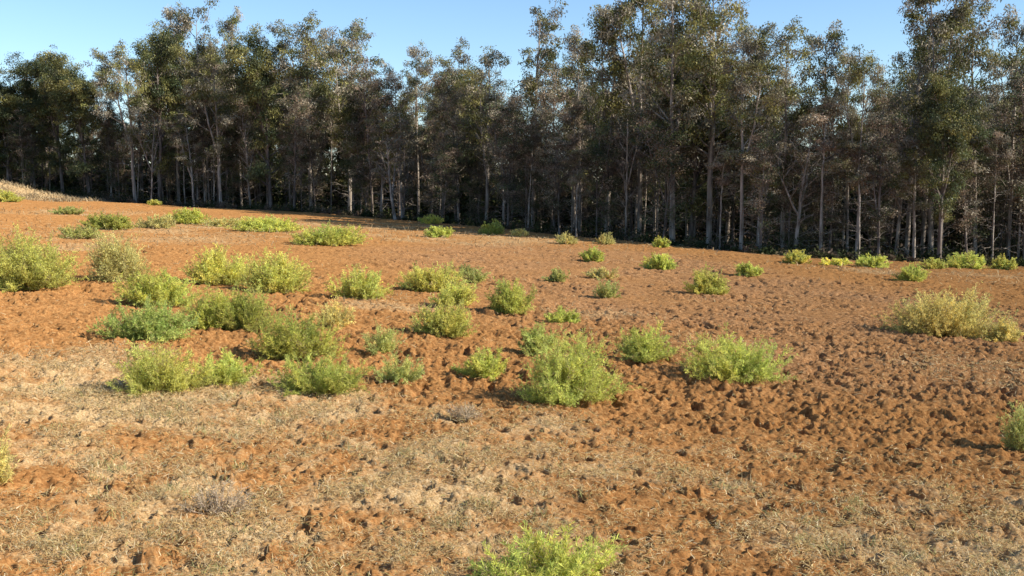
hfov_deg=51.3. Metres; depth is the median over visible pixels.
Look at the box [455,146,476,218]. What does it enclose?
eucalyptus tree
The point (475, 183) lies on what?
young tree
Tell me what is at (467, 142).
leafy tree
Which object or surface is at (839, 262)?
shrub
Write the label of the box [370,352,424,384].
shrub
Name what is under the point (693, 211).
leafy tree
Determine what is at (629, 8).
eucalyptus tree
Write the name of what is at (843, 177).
eucalyptus tree
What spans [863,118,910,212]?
leafy tree
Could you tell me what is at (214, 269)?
shrub
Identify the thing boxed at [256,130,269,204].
eucalyptus tree
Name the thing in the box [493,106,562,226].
young tree
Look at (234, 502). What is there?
dry brush
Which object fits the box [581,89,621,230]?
brown leaved tree
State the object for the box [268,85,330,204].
leafy tree
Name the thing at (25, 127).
young tree
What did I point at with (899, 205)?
bare tree
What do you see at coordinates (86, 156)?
young tree
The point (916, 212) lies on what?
young tree
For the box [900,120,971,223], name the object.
leafy tree
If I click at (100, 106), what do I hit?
brown leaved tree
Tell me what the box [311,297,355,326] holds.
shrub
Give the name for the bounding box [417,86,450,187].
eucalyptus tree
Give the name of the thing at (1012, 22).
eucalyptus tree
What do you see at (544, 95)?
brown leaved tree
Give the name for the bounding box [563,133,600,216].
brown leaved tree
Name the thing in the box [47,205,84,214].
shrub
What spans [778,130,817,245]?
brown leaved tree
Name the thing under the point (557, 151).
brown leaved tree
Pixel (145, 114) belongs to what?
brown leaved tree
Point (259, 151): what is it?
brown leaved tree
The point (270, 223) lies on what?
shrub
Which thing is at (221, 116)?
eucalyptus tree
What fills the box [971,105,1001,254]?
brown leaved tree
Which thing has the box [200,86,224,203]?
eucalyptus tree
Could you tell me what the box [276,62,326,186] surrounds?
leafy tree
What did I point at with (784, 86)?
eucalyptus tree
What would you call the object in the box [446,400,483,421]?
dry brush
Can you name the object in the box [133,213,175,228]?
shrub
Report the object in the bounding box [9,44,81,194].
leafy tree
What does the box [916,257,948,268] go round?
shrub
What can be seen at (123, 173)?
brown leaved tree
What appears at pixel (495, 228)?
shrub
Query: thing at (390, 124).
eucalyptus tree
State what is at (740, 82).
eucalyptus tree
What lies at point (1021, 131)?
eucalyptus tree
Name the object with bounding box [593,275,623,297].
shrub
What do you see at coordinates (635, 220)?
eucalyptus tree
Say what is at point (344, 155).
eucalyptus tree
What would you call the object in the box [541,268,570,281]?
shrub
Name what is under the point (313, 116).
brown leaved tree
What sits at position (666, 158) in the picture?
young tree
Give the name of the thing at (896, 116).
brown leaved tree
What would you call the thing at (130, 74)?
eucalyptus tree
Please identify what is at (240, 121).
young tree
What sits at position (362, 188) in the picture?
young tree
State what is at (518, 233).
shrub
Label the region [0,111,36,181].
leafy tree
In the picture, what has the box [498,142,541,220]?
young tree
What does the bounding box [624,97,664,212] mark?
leafy tree
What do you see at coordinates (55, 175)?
brown leaved tree
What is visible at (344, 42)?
eucalyptus tree
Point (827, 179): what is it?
tree
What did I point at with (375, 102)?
brown leaved tree
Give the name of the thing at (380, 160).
eucalyptus tree
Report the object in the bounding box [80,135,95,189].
eucalyptus tree
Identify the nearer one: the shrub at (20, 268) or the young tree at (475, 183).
the shrub at (20, 268)
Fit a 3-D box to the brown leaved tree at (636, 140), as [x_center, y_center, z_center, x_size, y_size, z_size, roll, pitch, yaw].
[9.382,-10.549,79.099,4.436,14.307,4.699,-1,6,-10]
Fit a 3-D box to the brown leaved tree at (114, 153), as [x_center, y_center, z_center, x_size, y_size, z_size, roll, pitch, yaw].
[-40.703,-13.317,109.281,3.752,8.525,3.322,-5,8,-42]
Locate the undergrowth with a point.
(72, 186)
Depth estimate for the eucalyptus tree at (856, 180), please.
52.07 m
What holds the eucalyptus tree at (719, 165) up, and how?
on the ground at (832, 408)
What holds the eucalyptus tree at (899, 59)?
on the ground at (832, 408)
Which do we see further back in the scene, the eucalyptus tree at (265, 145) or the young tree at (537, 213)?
the eucalyptus tree at (265, 145)
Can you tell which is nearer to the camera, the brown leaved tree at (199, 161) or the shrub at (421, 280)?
the shrub at (421, 280)
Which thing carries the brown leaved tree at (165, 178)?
on the ground at (832, 408)
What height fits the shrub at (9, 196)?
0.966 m
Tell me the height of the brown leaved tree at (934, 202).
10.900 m
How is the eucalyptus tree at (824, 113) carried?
on the ground at (832, 408)
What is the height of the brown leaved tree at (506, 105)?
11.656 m
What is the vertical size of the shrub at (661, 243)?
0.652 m
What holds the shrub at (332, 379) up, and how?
on the ground at (832, 408)
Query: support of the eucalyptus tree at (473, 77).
on the ground at (832, 408)
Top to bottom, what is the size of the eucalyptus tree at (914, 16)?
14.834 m
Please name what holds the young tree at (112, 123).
on the ground at (832, 408)
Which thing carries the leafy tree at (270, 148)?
on the ground at (832, 408)
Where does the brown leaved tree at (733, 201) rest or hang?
on the ground at (832, 408)
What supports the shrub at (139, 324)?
on the ground at (832, 408)
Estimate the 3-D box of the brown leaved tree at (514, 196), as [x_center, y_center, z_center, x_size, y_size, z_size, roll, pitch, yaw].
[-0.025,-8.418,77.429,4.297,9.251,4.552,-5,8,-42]
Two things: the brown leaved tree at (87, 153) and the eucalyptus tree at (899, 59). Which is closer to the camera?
the eucalyptus tree at (899, 59)
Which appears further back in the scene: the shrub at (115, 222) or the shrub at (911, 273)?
the shrub at (115, 222)
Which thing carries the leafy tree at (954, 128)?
on the ground at (832, 408)
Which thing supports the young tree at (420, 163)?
on the ground at (832, 408)
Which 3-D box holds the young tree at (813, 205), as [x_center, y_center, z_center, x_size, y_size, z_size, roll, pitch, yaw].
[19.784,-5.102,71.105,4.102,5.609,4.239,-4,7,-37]
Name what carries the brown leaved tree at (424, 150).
on the ground at (832, 408)
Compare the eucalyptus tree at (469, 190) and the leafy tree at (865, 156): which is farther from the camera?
the eucalyptus tree at (469, 190)
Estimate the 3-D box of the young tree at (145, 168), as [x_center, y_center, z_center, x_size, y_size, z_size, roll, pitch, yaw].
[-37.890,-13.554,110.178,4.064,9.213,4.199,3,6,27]
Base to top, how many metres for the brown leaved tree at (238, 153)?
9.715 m
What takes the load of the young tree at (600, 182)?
on the ground at (832, 408)
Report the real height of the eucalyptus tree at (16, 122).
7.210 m
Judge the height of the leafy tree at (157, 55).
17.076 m
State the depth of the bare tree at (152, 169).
92.57 m
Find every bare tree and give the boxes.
[132,114,164,199]
[235,107,261,207]
[369,133,407,219]
[475,106,534,224]
[603,107,658,236]
[759,130,829,248]
[869,104,923,254]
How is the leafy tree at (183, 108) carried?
on the ground at (832, 408)
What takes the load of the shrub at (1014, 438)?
on the ground at (832, 408)
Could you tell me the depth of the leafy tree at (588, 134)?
85.56 m
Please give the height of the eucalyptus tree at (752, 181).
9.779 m
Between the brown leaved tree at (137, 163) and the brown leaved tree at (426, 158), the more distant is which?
the brown leaved tree at (137, 163)
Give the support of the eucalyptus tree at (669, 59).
on the ground at (832, 408)
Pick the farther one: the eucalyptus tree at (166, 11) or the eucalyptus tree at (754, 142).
the eucalyptus tree at (166, 11)
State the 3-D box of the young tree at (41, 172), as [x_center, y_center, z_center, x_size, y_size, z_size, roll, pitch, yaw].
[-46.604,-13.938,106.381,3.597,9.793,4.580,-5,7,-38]
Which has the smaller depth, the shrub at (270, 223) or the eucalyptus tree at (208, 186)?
the shrub at (270, 223)
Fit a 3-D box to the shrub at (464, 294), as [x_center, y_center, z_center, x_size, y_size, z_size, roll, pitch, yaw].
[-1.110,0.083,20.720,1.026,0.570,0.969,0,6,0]
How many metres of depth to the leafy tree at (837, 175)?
85.39 m
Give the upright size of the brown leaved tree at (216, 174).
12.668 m
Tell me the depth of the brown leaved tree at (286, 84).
105.06 m
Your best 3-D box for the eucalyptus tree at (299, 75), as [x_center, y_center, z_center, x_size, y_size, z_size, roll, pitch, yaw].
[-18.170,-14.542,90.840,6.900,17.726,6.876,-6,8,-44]
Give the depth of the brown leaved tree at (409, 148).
80.06 m
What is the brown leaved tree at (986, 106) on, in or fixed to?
on the ground at (832, 408)
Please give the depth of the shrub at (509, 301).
19.77 m
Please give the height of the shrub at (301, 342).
0.757 m
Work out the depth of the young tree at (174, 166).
109.81 m
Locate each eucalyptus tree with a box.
[4,121,27,183]
[34,113,59,190]
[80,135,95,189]
[81,39,154,202]
[87,64,122,197]
[94,131,110,192]
[116,55,151,193]
[125,130,148,201]
[135,118,148,197]
[144,79,166,189]
[145,0,198,203]
[151,106,207,205]
[162,0,223,204]
[165,117,194,202]
[169,47,241,201]
[186,111,214,201]
[190,55,220,202]
[199,45,219,202]
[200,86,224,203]
[205,6,251,205]
[256,9,336,208]
[256,62,281,206]
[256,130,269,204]
[275,122,293,209]
[302,17,377,209]
[316,31,384,212]
[318,98,342,207]
[335,126,363,210]
[361,118,406,217]
[377,89,418,217]
[394,39,435,215]
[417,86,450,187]
[424,36,471,223]
[433,151,444,217]
[450,43,511,220]
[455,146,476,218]
[459,90,492,220]
[484,122,513,223]
[511,0,567,228]
[516,130,544,227]
[530,156,546,227]
[540,24,598,232]
[548,81,610,231]
[555,51,609,230]
[555,98,597,231]
[561,149,589,236]
[563,0,642,231]
[582,0,684,235]
[590,64,616,227]
[611,131,646,232]
[617,0,732,242]
[628,56,652,232]
[628,85,660,234]
[633,20,704,240]
[636,116,662,234]
[638,89,675,238]
[642,150,661,229]
[658,0,760,244]
[659,47,705,239]
[680,103,705,235]
[703,150,745,249]
[713,88,726,239]
[715,34,798,249]
[717,13,784,242]
[725,15,823,250]
[728,135,786,249]
[738,98,762,246]
[739,100,788,240]
[754,67,800,131]
[776,88,813,239]
[795,95,858,248]
[798,19,864,242]
[821,44,889,253]
[822,50,895,257]
[829,122,856,250]
[838,142,882,259]
[864,121,899,246]
[872,0,950,256]
[884,25,973,255]
[886,132,946,257]
[889,147,923,247]
[890,0,1009,258]
[911,76,967,254]
[942,0,1009,253]
[967,90,1022,255]
[974,4,1023,258]
[976,57,1023,250]
[978,129,1015,264]
[995,153,1023,258]
[1000,51,1023,146]
[1003,147,1022,256]
[1004,115,1023,235]
[1009,138,1023,195]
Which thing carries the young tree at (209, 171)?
on the ground at (832, 408)
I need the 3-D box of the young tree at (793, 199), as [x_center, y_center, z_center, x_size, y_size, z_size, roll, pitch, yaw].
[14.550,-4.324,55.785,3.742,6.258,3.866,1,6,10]
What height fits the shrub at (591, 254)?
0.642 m
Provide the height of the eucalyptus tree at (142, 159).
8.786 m
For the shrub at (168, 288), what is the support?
on the ground at (832, 408)
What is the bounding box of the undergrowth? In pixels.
[0,133,1023,266]
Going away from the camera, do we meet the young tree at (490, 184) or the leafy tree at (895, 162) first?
the leafy tree at (895, 162)
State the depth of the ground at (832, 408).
11.05 m
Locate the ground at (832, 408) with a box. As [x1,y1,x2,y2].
[0,182,1023,575]
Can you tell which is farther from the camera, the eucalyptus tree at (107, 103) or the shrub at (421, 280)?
the eucalyptus tree at (107, 103)
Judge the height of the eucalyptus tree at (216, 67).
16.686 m
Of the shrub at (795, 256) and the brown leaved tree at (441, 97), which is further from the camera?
the brown leaved tree at (441, 97)
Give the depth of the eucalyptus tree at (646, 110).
64.44 m
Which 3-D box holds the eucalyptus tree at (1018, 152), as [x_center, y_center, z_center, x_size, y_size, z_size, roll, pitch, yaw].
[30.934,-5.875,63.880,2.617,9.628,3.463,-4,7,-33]
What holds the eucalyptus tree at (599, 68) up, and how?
on the ground at (832, 408)
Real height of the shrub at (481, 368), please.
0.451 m
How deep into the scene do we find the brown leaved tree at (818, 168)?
63.40 m
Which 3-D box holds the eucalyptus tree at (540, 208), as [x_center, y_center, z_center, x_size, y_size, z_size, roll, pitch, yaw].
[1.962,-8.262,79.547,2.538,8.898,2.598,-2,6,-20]
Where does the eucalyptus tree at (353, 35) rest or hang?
on the ground at (832, 408)
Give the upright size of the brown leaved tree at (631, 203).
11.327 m
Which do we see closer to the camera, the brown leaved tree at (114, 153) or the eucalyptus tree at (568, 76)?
the eucalyptus tree at (568, 76)
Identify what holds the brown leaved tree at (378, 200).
on the ground at (832, 408)
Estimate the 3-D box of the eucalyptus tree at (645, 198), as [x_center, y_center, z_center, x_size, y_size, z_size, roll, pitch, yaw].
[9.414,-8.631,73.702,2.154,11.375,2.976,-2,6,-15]
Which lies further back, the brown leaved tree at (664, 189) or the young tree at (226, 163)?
the young tree at (226, 163)
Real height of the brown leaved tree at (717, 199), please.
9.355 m
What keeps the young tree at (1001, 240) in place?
on the ground at (832, 408)
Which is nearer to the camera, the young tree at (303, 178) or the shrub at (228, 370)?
the shrub at (228, 370)
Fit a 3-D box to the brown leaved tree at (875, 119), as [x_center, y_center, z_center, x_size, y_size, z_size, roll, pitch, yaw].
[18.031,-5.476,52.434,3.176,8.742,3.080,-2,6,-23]
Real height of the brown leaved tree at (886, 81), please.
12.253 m
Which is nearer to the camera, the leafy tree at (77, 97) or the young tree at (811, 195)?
the young tree at (811, 195)
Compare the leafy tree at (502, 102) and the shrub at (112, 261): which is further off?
the leafy tree at (502, 102)
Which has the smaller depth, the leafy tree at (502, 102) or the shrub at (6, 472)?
the shrub at (6, 472)
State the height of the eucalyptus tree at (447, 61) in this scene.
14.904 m
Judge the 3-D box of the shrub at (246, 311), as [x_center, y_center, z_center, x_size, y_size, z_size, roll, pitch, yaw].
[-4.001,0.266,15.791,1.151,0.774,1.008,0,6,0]
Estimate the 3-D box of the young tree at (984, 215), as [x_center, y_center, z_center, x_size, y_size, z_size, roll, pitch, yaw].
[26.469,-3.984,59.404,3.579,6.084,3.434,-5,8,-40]
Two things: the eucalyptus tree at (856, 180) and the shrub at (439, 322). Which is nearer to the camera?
the shrub at (439, 322)
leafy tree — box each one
[0,51,78,188]
[0,79,40,181]
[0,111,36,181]
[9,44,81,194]
[31,112,83,190]
[37,62,122,193]
[125,19,204,199]
[171,43,215,171]
[190,49,229,193]
[207,92,242,203]
[217,23,298,207]
[228,70,279,205]
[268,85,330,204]
[271,86,313,183]
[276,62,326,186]
[307,86,337,194]
[312,81,347,202]
[318,89,364,187]
[329,90,397,210]
[334,94,370,209]
[342,97,385,197]
[386,124,436,197]
[417,65,493,203]
[446,84,505,200]
[557,86,600,193]
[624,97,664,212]
[634,36,668,200]
[651,44,758,240]
[805,132,856,203]
[836,118,872,201]
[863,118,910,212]
[887,74,920,203]
[900,71,994,257]
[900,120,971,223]
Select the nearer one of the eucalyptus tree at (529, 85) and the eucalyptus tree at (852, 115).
the eucalyptus tree at (852, 115)
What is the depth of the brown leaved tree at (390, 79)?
83.50 m
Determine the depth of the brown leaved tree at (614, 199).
67.71 m
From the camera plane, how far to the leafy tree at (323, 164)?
112.54 m
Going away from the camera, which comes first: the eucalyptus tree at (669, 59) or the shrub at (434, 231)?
the shrub at (434, 231)
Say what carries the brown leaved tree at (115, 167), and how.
on the ground at (832, 408)
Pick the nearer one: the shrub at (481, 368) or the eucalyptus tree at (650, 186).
the shrub at (481, 368)
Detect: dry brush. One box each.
[178,474,256,518]
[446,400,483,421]
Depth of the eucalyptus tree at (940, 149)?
54.94 m
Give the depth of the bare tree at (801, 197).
54.24 m
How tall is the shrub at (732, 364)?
0.739 m
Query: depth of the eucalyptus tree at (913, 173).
53.13 m
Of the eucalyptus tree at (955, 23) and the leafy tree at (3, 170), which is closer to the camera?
the eucalyptus tree at (955, 23)
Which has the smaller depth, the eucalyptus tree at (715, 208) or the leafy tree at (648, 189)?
the eucalyptus tree at (715, 208)
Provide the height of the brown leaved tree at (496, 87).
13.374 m
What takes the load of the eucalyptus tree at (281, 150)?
on the ground at (832, 408)
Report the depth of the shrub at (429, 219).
72.84 m
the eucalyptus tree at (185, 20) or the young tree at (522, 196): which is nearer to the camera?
the young tree at (522, 196)
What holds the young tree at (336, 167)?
on the ground at (832, 408)
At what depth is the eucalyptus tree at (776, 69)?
54.92 m
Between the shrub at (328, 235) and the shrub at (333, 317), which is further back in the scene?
the shrub at (328, 235)
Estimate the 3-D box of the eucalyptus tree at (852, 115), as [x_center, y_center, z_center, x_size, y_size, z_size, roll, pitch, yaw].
[17.177,-6.360,53.331,2.465,10.743,3.388,-5,8,-41]
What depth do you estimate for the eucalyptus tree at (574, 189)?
71.91 m
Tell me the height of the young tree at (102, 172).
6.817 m
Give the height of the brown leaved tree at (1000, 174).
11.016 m
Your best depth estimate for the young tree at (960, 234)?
67.14 m
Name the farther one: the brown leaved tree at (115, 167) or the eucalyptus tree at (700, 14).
the brown leaved tree at (115, 167)
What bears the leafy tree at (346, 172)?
on the ground at (832, 408)
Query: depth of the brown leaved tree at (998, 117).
72.29 m
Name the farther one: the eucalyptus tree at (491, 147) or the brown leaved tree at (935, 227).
the eucalyptus tree at (491, 147)
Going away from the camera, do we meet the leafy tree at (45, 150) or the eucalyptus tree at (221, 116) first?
the eucalyptus tree at (221, 116)
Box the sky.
[0,0,1023,179]
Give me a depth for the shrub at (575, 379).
11.86 m
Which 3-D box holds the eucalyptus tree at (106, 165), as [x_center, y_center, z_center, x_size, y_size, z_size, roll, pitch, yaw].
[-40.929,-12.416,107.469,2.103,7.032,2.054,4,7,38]
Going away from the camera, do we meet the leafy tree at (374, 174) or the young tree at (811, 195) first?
the young tree at (811, 195)
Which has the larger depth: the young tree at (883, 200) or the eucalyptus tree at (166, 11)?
the eucalyptus tree at (166, 11)
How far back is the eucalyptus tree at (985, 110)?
65.75 m
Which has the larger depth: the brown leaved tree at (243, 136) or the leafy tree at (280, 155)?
the leafy tree at (280, 155)
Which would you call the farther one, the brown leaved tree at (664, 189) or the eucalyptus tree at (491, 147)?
the brown leaved tree at (664, 189)
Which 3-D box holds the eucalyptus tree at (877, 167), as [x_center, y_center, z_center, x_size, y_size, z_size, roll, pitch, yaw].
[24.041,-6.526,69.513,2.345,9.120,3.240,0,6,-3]
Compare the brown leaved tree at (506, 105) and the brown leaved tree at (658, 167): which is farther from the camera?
the brown leaved tree at (506, 105)
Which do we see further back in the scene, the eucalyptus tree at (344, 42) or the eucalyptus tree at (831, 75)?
the eucalyptus tree at (344, 42)
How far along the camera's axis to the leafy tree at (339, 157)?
102.45 m
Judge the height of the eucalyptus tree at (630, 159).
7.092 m
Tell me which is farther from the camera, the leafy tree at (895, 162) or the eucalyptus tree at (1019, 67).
the leafy tree at (895, 162)
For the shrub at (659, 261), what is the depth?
34.87 m
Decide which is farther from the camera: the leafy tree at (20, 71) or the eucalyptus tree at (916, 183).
the leafy tree at (20, 71)
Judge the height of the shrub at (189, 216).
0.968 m
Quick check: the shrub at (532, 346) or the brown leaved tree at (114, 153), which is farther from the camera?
the brown leaved tree at (114, 153)
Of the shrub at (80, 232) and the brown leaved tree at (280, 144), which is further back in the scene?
the brown leaved tree at (280, 144)
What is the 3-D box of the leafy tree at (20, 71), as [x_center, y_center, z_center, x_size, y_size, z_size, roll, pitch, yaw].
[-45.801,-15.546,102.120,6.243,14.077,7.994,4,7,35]
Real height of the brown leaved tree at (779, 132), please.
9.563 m
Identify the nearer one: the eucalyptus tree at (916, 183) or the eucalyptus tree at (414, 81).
the eucalyptus tree at (916, 183)
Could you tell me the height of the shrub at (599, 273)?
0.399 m
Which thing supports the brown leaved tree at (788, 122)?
on the ground at (832, 408)
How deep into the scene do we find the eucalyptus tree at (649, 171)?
73.07 m
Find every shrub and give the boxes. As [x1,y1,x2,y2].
[0,189,25,201]
[0,220,89,292]
[0,423,19,484]
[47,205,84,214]
[57,223,107,238]
[79,211,137,229]
[79,223,152,282]
[86,293,199,342]
[105,330,221,397]
[111,263,206,306]
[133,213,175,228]
[147,199,162,204]
[162,206,210,223]
[178,242,257,286]
[180,279,230,329]
[192,216,244,226]
[193,346,263,385]
[206,281,275,331]
[219,215,305,231]
[233,244,314,293]
[243,304,349,362]
[266,349,375,397]
[289,219,372,245]
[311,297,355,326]
[323,263,395,299]
[358,319,407,355]
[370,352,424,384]
[395,261,474,292]
[408,296,478,338]
[418,214,443,223]
[423,225,454,237]
[428,277,480,306]
[448,345,510,380]
[456,263,477,275]
[463,266,490,282]
[466,518,630,575]
[477,219,504,234]
[484,277,537,314]
[508,228,528,236]
[509,323,646,406]
[516,320,561,355]
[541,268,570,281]
[543,305,580,322]
[554,230,578,243]
[578,245,605,261]
[580,266,619,279]
[592,232,615,244]
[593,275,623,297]
[611,317,681,362]
[639,252,678,269]
[652,235,670,247]
[675,322,806,383]
[682,261,730,294]
[733,261,764,276]
[782,249,811,263]
[818,257,852,265]
[854,253,892,267]
[874,280,1023,340]
[891,261,930,281]
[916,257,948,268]
[945,249,992,268]
[980,315,1023,342]
[985,253,1018,269]
[996,399,1023,450]
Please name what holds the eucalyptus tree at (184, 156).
on the ground at (832, 408)
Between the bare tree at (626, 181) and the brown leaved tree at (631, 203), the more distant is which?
the brown leaved tree at (631, 203)
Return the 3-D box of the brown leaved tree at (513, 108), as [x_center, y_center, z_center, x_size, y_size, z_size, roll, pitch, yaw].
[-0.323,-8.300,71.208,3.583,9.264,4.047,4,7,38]
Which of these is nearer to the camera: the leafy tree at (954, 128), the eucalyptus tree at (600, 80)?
the leafy tree at (954, 128)
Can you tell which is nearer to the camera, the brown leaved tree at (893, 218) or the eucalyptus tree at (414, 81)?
the brown leaved tree at (893, 218)
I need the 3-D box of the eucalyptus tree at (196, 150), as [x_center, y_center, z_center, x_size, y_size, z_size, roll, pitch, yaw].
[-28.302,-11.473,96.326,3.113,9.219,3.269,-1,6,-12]
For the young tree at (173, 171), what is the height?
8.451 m
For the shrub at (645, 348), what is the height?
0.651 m
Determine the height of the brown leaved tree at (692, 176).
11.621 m
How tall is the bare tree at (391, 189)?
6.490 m
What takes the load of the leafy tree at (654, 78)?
on the ground at (832, 408)
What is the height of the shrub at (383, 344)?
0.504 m
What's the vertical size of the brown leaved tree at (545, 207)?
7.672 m
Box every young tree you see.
[0,151,17,182]
[5,107,46,186]
[32,118,64,189]
[74,125,99,184]
[94,105,137,198]
[94,140,116,192]
[128,113,153,198]
[148,106,192,190]
[155,105,188,192]
[158,120,193,202]
[174,87,217,201]
[192,129,221,191]
[200,78,254,204]
[205,127,252,200]
[273,121,315,210]
[315,106,346,199]
[340,146,391,216]
[383,162,423,214]
[406,129,437,203]
[422,134,472,216]
[456,138,493,220]
[463,164,514,219]
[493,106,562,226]
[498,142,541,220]
[507,162,544,223]
[561,161,600,225]
[566,122,635,235]
[601,119,648,230]
[610,94,705,238]
[690,94,747,230]
[727,133,789,248]
[732,144,797,242]
[753,145,822,247]
[770,185,819,236]
[785,153,837,249]
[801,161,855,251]
[806,170,837,233]
[840,178,897,250]
[897,175,949,245]
[907,152,959,247]
[946,142,999,244]
[955,162,1022,258]
[962,120,1023,252]
[968,168,1022,255]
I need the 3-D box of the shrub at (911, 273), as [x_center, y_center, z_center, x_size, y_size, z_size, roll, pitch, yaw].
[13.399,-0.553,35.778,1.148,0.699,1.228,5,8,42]
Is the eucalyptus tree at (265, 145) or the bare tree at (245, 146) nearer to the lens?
the bare tree at (245, 146)
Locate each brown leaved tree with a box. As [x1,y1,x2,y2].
[5,149,29,182]
[43,122,71,191]
[71,120,100,194]
[74,82,108,190]
[97,112,132,195]
[98,120,128,187]
[112,110,139,195]
[125,92,147,175]
[135,35,175,202]
[139,109,174,200]
[181,83,212,201]
[198,78,231,199]
[231,106,265,203]
[232,80,261,198]
[237,95,274,204]
[257,131,283,202]
[271,67,290,205]
[272,68,306,205]
[274,85,317,207]
[277,81,316,203]
[285,86,327,203]
[293,116,332,210]
[300,33,330,170]
[335,95,366,202]
[337,77,382,212]
[341,53,396,215]
[372,114,391,209]
[379,70,423,215]
[383,92,419,187]
[385,115,423,216]
[413,127,444,216]
[414,118,449,213]
[419,71,469,218]
[433,98,470,221]
[473,77,514,206]
[479,93,531,225]
[491,92,527,213]
[491,109,536,220]
[521,61,573,227]
[529,138,570,228]
[535,121,580,234]
[546,141,569,222]
[562,135,593,227]
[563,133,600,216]
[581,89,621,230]
[585,113,629,230]
[604,71,656,234]
[620,50,664,220]
[641,105,696,236]
[647,109,679,209]
[665,74,706,239]
[698,94,749,245]
[708,90,751,244]
[730,129,791,248]
[735,100,791,245]
[768,95,810,240]
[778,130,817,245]
[804,122,843,246]
[805,141,838,243]
[845,89,909,255]
[861,76,907,223]
[862,87,910,248]
[868,132,905,248]
[912,80,967,246]
[912,161,954,248]
[939,143,989,252]
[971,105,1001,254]
[972,78,999,210]
[983,112,1021,244]
[984,67,1023,258]
[985,100,1015,178]
[998,145,1022,256]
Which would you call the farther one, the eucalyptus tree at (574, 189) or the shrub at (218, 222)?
the eucalyptus tree at (574, 189)
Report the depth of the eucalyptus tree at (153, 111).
97.44 m
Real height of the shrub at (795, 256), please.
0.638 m
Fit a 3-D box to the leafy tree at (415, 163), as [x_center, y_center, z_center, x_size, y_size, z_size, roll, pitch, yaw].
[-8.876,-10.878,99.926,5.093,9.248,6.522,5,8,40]
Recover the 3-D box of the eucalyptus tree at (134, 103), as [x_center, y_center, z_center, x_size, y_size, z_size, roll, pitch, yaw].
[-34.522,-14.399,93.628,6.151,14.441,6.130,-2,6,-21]
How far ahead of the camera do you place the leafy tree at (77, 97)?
97.41 m
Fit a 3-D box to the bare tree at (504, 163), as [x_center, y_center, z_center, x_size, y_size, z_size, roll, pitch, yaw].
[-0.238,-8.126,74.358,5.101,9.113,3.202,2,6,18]
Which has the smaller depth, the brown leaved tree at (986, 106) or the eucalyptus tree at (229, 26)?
the brown leaved tree at (986, 106)
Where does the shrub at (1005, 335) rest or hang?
on the ground at (832, 408)
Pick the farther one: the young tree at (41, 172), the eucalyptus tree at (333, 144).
the young tree at (41, 172)
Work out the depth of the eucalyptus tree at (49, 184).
105.41 m
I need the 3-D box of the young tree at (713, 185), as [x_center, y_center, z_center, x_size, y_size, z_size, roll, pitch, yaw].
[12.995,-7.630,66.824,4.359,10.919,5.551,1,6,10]
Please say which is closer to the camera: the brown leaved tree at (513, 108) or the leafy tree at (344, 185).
the brown leaved tree at (513, 108)
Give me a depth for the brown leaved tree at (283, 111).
96.84 m
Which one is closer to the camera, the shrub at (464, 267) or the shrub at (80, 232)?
the shrub at (464, 267)
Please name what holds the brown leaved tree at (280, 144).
on the ground at (832, 408)
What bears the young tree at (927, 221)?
on the ground at (832, 408)
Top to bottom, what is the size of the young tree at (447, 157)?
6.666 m
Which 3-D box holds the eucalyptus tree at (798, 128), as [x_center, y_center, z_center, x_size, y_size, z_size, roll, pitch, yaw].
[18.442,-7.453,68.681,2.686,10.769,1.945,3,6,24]
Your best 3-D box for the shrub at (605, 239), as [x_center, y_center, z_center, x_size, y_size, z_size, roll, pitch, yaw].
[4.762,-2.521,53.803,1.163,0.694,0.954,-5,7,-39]
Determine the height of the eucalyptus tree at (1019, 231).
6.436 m
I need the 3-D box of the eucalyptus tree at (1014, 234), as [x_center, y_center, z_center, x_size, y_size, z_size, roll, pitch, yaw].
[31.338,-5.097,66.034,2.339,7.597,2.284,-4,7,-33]
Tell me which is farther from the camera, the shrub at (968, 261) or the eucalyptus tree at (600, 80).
the eucalyptus tree at (600, 80)
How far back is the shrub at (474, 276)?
26.84 m
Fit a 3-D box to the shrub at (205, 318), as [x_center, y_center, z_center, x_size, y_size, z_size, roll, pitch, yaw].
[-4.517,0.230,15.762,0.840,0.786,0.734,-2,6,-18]
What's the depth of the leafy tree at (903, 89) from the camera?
84.62 m
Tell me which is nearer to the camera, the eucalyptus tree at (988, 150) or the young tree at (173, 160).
the eucalyptus tree at (988, 150)
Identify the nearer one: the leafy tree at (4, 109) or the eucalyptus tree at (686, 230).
the eucalyptus tree at (686, 230)
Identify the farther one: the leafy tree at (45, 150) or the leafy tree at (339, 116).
the leafy tree at (45, 150)
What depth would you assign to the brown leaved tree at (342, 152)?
99.12 m
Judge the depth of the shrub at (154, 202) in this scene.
89.25 m
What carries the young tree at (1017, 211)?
on the ground at (832, 408)
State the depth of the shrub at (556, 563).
6.14 m
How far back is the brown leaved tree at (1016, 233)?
66.92 m
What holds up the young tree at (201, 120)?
on the ground at (832, 408)
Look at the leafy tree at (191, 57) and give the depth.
109.43 m
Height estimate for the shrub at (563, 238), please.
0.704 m
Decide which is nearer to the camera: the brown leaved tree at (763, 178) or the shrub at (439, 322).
the shrub at (439, 322)
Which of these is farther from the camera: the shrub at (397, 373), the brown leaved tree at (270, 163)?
the brown leaved tree at (270, 163)
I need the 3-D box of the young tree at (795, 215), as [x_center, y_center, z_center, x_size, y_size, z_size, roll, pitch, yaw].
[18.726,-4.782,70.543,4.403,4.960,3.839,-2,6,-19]
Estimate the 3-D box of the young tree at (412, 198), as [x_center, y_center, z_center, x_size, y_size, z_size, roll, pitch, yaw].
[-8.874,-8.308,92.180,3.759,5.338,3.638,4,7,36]
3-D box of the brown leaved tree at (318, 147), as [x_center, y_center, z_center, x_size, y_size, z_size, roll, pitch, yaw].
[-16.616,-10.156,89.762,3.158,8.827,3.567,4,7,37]

